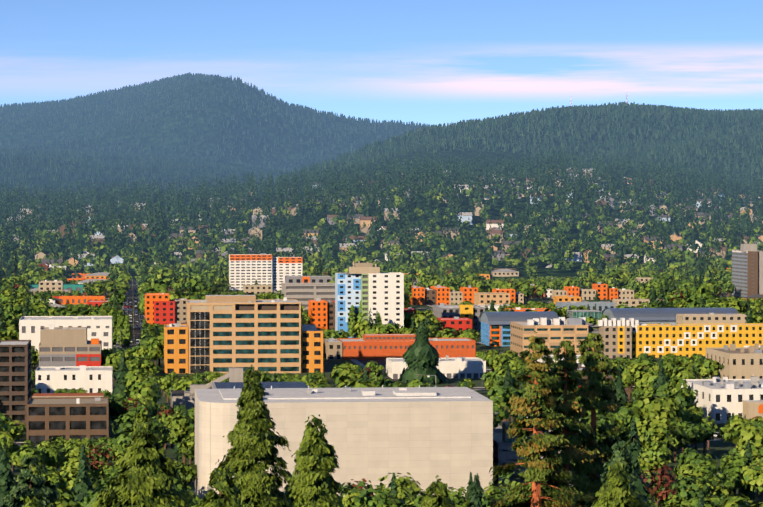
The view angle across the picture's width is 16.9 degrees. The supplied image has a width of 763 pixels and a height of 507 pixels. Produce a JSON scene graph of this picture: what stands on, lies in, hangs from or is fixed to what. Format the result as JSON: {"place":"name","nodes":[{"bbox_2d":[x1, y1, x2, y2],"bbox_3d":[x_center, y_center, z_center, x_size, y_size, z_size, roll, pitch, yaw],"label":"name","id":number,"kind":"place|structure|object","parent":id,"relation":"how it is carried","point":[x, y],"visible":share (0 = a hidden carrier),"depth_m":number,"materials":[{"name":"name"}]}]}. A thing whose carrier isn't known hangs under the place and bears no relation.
{"place":"outdoors","nodes":[
{"label":"outdoors","id":0,"kind":"place"},
{"bbox_2d":[0,153,263,203],"bbox_3d":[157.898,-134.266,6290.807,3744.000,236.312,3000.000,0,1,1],"label":"hill ridge","id":1,"kind":"structure","parent":0,"point":[42,166],"depth_m":5528.34,"materials":[{"name":"green plant"}]},
{"bbox_2d":[0,77,418,175],"bbox_3d":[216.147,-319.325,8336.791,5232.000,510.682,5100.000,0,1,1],"label":"mountain","id":2,"kind":"structure","parent":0,"point":[252,125],"depth_m":6834.81,"materials":[{"name":"green plant"}]},
{"bbox_2d":[0,0,762,125],"label":"sky","id":3,"kind":"structure","parent":0,"point":[431,62],"materials":[{"name":"blue"}]},
{"bbox_2d":[5,279,762,506],"bbox_3d":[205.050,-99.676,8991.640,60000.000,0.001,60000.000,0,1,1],"label":"ground","id":4,"kind":"structure","parent":0,"point":[718,449],"depth_m":992.99,"materials":[{"name":"green plant"}]},
{"bbox_2d":[0,340,30,427],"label":"building","id":5,"kind":"structure","parent":4,"relation":"on","point":[15,375],"depth_m":849.07,"materials":[{"name":"concrete"}]},
{"bbox_2d":[40,299,55,303],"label":"building","id":6,"kind":"structure","parent":4,"relation":"on","point":[52,301],"depth_m":1693.33,"materials":[{"name":"paint"}]},
{"bbox_2d":[28,288,70,294],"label":"building","id":7,"kind":"structure","parent":4,"relation":"on","point":[37,289],"depth_m":2062.28,"materials":[{"name":"concrete"}]},
{"bbox_2d":[39,280,62,295],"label":"block","id":8,"kind":"structure","parent":4,"relation":"on","point":[54,285],"depth_m":2013.46,"materials":[{"name":"paint"}]},
{"bbox_2d":[30,284,83,292],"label":"building","id":9,"kind":"structure","parent":4,"relation":"on","point":[75,287],"depth_m":2153.47,"materials":[{"name":"paint"}]},
{"bbox_2d":[50,304,65,306],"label":"building","id":10,"kind":"structure","parent":4,"relation":"on","point":[55,305],"depth_m":1651.96,"materials":[{"name":"concrete"}]},
{"bbox_2d":[55,298,61,304],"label":"building","id":11,"kind":"structure","parent":4,"relation":"on","point":[58,301],"depth_m":1858.11,"materials":[{"name":"brick"}]},
{"bbox_2d":[19,316,112,352],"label":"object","id":12,"kind":"structure","parent":4,"relation":"on","point":[100,328],"depth_m":1248.13,"materials":[{"name":"paint"}]},
{"bbox_2d":[26,393,108,443],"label":"building","id":13,"kind":"structure","parent":4,"relation":"on","point":[80,416],"depth_m":798.60,"materials":[{"name":"concrete"}]},
{"bbox_2d":[39,325,101,366],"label":"building","id":14,"kind":"structure","parent":4,"relation":"on","point":[66,346],"depth_m":1079.67,"materials":[{"name":"concrete"}]},
{"bbox_2d":[35,365,112,393],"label":"building","id":15,"kind":"structure","parent":4,"relation":"on","point":[89,379],"depth_m":999.00,"materials":[{"name":"concrete"}]},
{"bbox_2d":[59,296,104,303],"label":"building","id":16,"kind":"structure","parent":4,"relation":"on","point":[75,299],"depth_m":1901.32,"materials":[{"name":"paint"}]},
{"bbox_2d":[72,273,92,277],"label":"building","id":17,"kind":"structure","parent":4,"relation":"on","point":[79,274],"depth_m":2552.04,"materials":[{"name":"brick"}]},
{"bbox_2d":[67,277,105,280],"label":"building","id":18,"kind":"structure","parent":4,"relation":"on","point":[72,278],"depth_m":2308.42,"materials":[{"name":"brick"}]},
{"bbox_2d":[77,279,105,283],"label":"building","id":19,"kind":"structure","parent":4,"relation":"on","point":[85,281],"depth_m":2191.63,"materials":[{"name":"concrete"}]},
{"bbox_2d":[85,272,109,278],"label":"building","id":20,"kind":"structure","parent":4,"relation":"on","point":[100,275],"depth_m":2398.88,"materials":[{"name":"brick"}]},
{"bbox_2d":[87,300,107,306],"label":"building","id":21,"kind":"structure","parent":4,"relation":"on","point":[96,302],"depth_m":1835.44,"materials":[{"name":"paint"}]},
{"bbox_2d":[145,293,187,324],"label":"apartment building","id":22,"kind":"structure","parent":4,"relation":"on","point":[161,308],"depth_m":1500.52,"materials":[{"name":"paint"}]},
{"bbox_2d":[171,367,242,409],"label":"building","id":23,"kind":"structure","parent":4,"relation":"on","point":[182,397],"depth_m":897.26,"materials":[{"name":"concrete"}]},
{"bbox_2d":[164,295,322,373],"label":"tan office","id":24,"kind":"structure","parent":4,"relation":"on","point":[220,333],"depth_m":1127.57,"materials":[{"name":"concrete"}]},
{"bbox_2d":[243,285,271,293],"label":"block","id":25,"kind":"structure","parent":4,"relation":"on","point":[258,289],"depth_m":1916.34,"materials":[{"name":"paint"}]},
{"bbox_2d":[229,253,301,290],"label":"white tower","id":26,"kind":"structure","parent":4,"relation":"on","point":[260,268],"depth_m":2199.49,"materials":[{"name":"concrete"}]},
{"bbox_2d":[281,283,334,311],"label":"parking garage","id":27,"kind":"structure","parent":4,"relation":"on","point":[303,293],"depth_m":1747.15,"materials":[{"name":"concrete"}]},
{"bbox_2d":[285,276,332,282],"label":"building","id":28,"kind":"structure","parent":4,"relation":"on","point":[307,279],"depth_m":1897.30,"materials":[{"name":"concrete"}]},
{"bbox_2d":[121,292,501,422],"bbox_3d":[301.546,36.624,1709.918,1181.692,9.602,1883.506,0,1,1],"label":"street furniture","id":29,"kind":"object","parent":4,"relation":"on","point":[205,378],"visible":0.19,"depth_m":1025.71,"materials":[{"name":"metal"}]},
{"bbox_2d":[308,298,334,329],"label":"apartment building","id":30,"kind":"structure","parent":4,"relation":"on","point":[321,313],"depth_m":1496.44,"materials":[{"name":"paint"}]},
{"bbox_2d":[0,328,651,506],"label":"conifer trees","id":31,"kind":"object","parent":4,"relation":"on","point":[252,434],"depth_m":258.88,"materials":[{"name":"green plant"}]},
{"bbox_2d":[195,382,492,501],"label":"building","id":32,"kind":"structure","parent":4,"relation":"on","point":[424,437],"depth_m":617.28,"materials":[{"name":"concrete"}]},
{"bbox_2d":[335,261,403,337],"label":"apartment building","id":33,"kind":"structure","parent":4,"relation":"on","point":[375,289],"depth_m":1416.57,"materials":[{"name":"paint"}]},
{"bbox_2d":[14,279,729,500],"bbox_3d":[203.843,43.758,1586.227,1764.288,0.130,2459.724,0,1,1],"label":"road","id":34,"kind":"structure","parent":4,"relation":"on","point":[136,332],"depth_m":1441.44,"materials":[{"name":"grey asphalt"}]},
{"bbox_2d":[122,284,722,436],"bbox_3d":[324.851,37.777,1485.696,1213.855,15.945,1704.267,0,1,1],"label":"cars","id":35,"kind":"object","parent":34,"relation":"on","point":[188,390],"visible":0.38,"depth_m":1658.64,"materials":[{"name":"metal"}]},
{"bbox_2d":[0,176,761,279],"bbox_3d":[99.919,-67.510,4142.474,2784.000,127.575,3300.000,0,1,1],"label":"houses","id":36,"kind":"structure","parent":4,"relation":"on","point":[542,270],"depth_m":3014.84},
{"bbox_2d":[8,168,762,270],"bbox_3d":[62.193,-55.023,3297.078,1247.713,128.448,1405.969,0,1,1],"label":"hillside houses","id":37,"kind":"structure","parent":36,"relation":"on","point":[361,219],"depth_m":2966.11,"materials":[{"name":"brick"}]},
{"bbox_2d":[0,242,762,506],"bbox_3d":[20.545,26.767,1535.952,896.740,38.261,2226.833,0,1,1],"label":"city trees","id":38,"kind":"object","parent":4,"relation":"on","point":[666,405],"depth_m":944.77,"materials":[{"name":"green plant"}]},
{"bbox_2d":[0,72,762,275],"bbox_3d":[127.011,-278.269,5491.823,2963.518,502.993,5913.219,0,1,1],"label":"hillside trees","id":39,"kind":"object","parent":4,"relation":"on","point":[337,179],"visible":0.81,"depth_m":3578.90,"materials":[{"name":"green plant"}]},
{"bbox_2d":[323,334,475,359],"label":"building","id":40,"kind":"structure","parent":4,"relation":"on","point":[374,346],"depth_m":1230.14,"materials":[{"name":"brick"}]},
{"bbox_2d":[404,307,415,327],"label":"building","id":41,"kind":"structure","parent":4,"relation":"on","point":[409,310],"depth_m":1480.04,"materials":[{"name":"brick"}]},
{"bbox_2d":[409,285,449,304],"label":"townhouses","id":42,"kind":"structure","parent":4,"relation":"on","point":[434,295],"depth_m":1895.89,"materials":[{"name":"paint"}]},
{"bbox_2d":[386,355,485,378],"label":"building","id":43,"kind":"structure","parent":4,"relation":"on","point":[461,367],"depth_m":1096.27,"materials":[{"name":"concrete"}]},
{"bbox_2d":[437,317,471,330],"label":"block","id":44,"kind":"structure","parent":4,"relation":"on","point":[458,323],"depth_m":1423.77,"materials":[{"name":"paint"}]},
{"bbox_2d":[433,303,484,331],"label":"building","id":45,"kind":"structure","parent":4,"relation":"on","point":[442,310],"depth_m":1495.09,"materials":[{"name":"paint"}]},
{"bbox_2d":[479,274,489,279],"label":"building","id":46,"kind":"structure","parent":4,"relation":"on","point":[487,276],"depth_m":2322.73,"materials":[{"name":"brick"}]},
{"bbox_2d":[450,285,523,304],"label":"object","id":47,"kind":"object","parent":4,"relation":"on","point":[463,294],"visible":0.46,"depth_m":1893.92,"materials":[{"name":"paint"}]},
{"bbox_2d":[474,292,509,304],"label":"block","id":48,"kind":"structure","parent":4,"relation":"on","point":[498,298],"depth_m":1744.39,"materials":[{"name":"paint"}]},
{"bbox_2d":[477,304,509,310],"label":"building","id":49,"kind":"structure","parent":4,"relation":"on","point":[496,307],"depth_m":1688.73,"materials":[{"name":"paint"}]},
{"bbox_2d":[490,269,518,276],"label":"building","id":50,"kind":"structure","parent":4,"relation":"on","point":[503,273],"depth_m":2538.03,"materials":[{"name":"concrete"}]},
{"bbox_2d":[491,268,524,269],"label":"building","id":51,"kind":"structure","parent":4,"relation":"on","point":[507,268],"depth_m":2592.49,"materials":[{"name":"brick"}]},
{"bbox_2d":[479,311,558,345],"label":"curved roof hall","id":52,"kind":"structure","parent":4,"relation":"on","point":[495,328],"depth_m":1345.22,"materials":[{"name":"metal"}]},
{"bbox_2d":[504,307,550,311],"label":"building","id":53,"kind":"structure","parent":4,"relation":"on","point":[517,309],"depth_m":1494.84,"materials":[{"name":"brick"}]},
{"bbox_2d":[493,417,572,489],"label":"building","id":54,"kind":"structure","parent":4,"relation":"on","point":[503,453],"depth_m":635.36,"materials":[{"name":"concrete"}]},
{"bbox_2d":[530,284,552,296],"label":"building","id":55,"kind":"structure","parent":4,"relation":"on","point":[548,293],"depth_m":2045.40,"materials":[{"name":"paint"}]},
{"bbox_2d":[510,317,599,356],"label":"building","id":56,"kind":"structure","parent":4,"relation":"on","point":[555,331],"depth_m":1244.25,"materials":[{"name":"concrete"}]},
{"bbox_2d":[537,354,584,369],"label":"building","id":57,"kind":"structure","parent":4,"relation":"on","point":[552,357],"depth_m":1145.17,"materials":[{"name":"concrete"}]},
{"bbox_2d":[553,295,580,304],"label":"block","id":58,"kind":"structure","parent":4,"relation":"on","point":[569,298],"depth_m":1765.50,"materials":[{"name":"paint"}]},
{"bbox_2d":[567,310,601,319],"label":"building","id":59,"kind":"structure","parent":4,"relation":"on","point":[596,314],"depth_m":1453.15,"materials":[{"name":"glass"}]},
{"bbox_2d":[556,301,614,320],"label":"building","id":60,"kind":"structure","parent":4,"relation":"on","point":[601,306],"depth_m":1552.37,"materials":[{"name":"metal"}]},
{"bbox_2d":[560,367,614,379],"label":"building","id":61,"kind":"structure","parent":4,"relation":"on","point":[585,377],"depth_m":1044.44,"materials":[{"name":"brick"}]},
{"bbox_2d":[552,282,633,299],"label":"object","id":62,"kind":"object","parent":4,"relation":"on","point":[604,292],"visible":0.65,"depth_m":1994.90,"materials":[{"name":"paint"}]},
{"bbox_2d":[612,298,663,306],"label":"block","id":63,"kind":"structure","parent":4,"relation":"on","point":[635,302],"depth_m":1711.30,"materials":[{"name":"brick"}]},
{"bbox_2d":[636,277,656,292],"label":"building","id":64,"kind":"structure","parent":4,"relation":"on","point":[642,279],"depth_m":2114.62,"materials":[{"name":"brick"}]},
{"bbox_2d":[602,308,738,323],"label":"building","id":65,"kind":"structure","parent":4,"relation":"on","point":[655,315],"depth_m":1515.60,"materials":[{"name":"metal"}]},
{"bbox_2d":[597,318,762,357],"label":"building","id":66,"kind":"structure","parent":4,"relation":"on","point":[629,338],"depth_m":1243.98,"materials":[{"name":"paint"}]},
{"bbox_2d":[676,313,746,323],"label":"block","id":67,"kind":"structure","parent":4,"relation":"on","point":[711,318],"depth_m":1406.89,"materials":[{"name":"paint"}]},
{"bbox_2d":[681,376,762,422],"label":"white buildings","id":68,"kind":"structure","parent":4,"relation":"on","point":[719,400],"depth_m":872.64,"materials":[{"name":"concrete"}]},
{"bbox_2d":[706,344,762,378],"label":"building","id":69,"kind":"structure","parent":4,"relation":"on","point":[742,362],"depth_m":1055.58,"materials":[{"name":"concrete"}]},
{"bbox_2d":[732,244,762,297],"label":"tower","id":70,"kind":"structure","parent":4,"relation":"on","point":[747,269],"depth_m":1990.93,"materials":[{"name":"concrete"}]},
{"bbox_2d":[743,294,762,299],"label":"building roof","id":71,"kind":"structure","parent":4,"relation":"on","point":[756,296],"depth_m":1821.70,"materials":[{"name":"concrete"}]},
{"bbox_2d":[290,108,762,180],"bbox_3d":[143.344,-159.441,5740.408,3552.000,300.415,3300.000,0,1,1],"label":"hill ridge","id":72,"kind":"structure","parent":0,"point":[456,153],"depth_m":4874.77,"materials":[{"name":"green plant"}]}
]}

